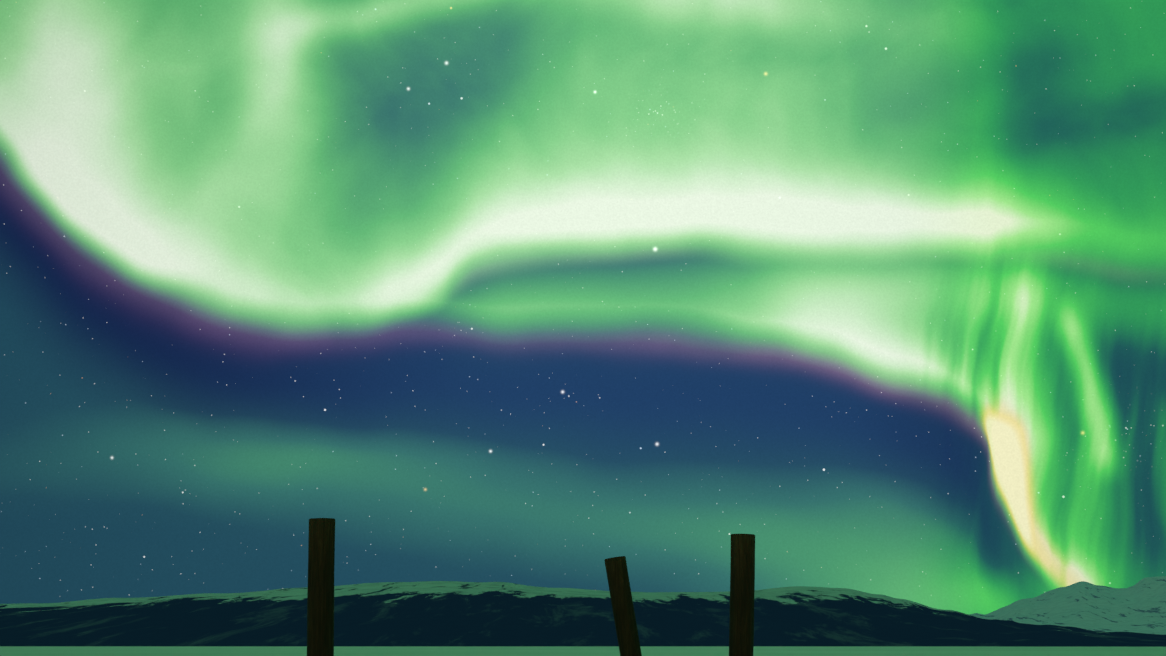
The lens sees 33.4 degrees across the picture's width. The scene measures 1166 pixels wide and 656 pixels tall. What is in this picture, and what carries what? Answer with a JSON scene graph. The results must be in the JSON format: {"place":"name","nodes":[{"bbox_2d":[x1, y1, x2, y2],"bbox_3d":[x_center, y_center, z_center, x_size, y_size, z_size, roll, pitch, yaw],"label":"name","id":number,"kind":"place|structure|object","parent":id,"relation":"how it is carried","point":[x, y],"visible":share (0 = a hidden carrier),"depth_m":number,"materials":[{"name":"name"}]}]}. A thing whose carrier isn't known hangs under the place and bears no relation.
{"place":"outdoors","nodes":[
{"label":"outdoors","id":0,"kind":"place"},
{"bbox_2d":[0,581,1165,646],"bbox_3d":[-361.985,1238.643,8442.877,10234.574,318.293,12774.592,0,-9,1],"label":"mountain range","id":1,"kind":"structure","parent":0,"point":[440,613],"depth_m":5562.11,"materials":[{"name":"black stone"}]},
{"bbox_2d":[0,646,1165,655],"bbox_3d":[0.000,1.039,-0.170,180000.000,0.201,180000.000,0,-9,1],"label":"snow ground","id":2,"kind":"structure","parent":0,"point":[544,651],"depth_m":384.07,"materials":[{"name":"white snow"}]},
{"bbox_2d":[307,518,334,655],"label":"fence post","id":3,"kind":"object","parent":2,"relation":"on","point":[320,593],"visible":1,"depth_m":10.22,"materials":[{"name":"brown wood"}]},
{"bbox_2d":[604,556,641,655],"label":"leaning fence post","id":4,"kind":"object","parent":2,"relation":"on","point":[622,606],"visible":1,"depth_m":12.35,"materials":[{"name":"brown wood"}]},
{"bbox_2d":[729,534,754,655],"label":"fence post","id":5,"kind":"object","parent":2,"relation":"on","point":[742,592],"visible":1,"depth_m":11.16,"materials":[{"name":"brown wood"}]},
{"bbox_2d":[0,0,1165,614],"label":"sky","id":6,"kind":"structure","parent":0,"point":[537,293],"materials":[{"name":"green"}]},
{"bbox_2d":[968,576,1165,634],"bbox_3d":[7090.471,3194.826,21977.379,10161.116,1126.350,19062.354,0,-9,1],"label":"peak","id":7,"kind":"structure","parent":0,"point":[1139,606],"depth_m":17751.37,"materials":[{"name":"white snow"}]}
]}

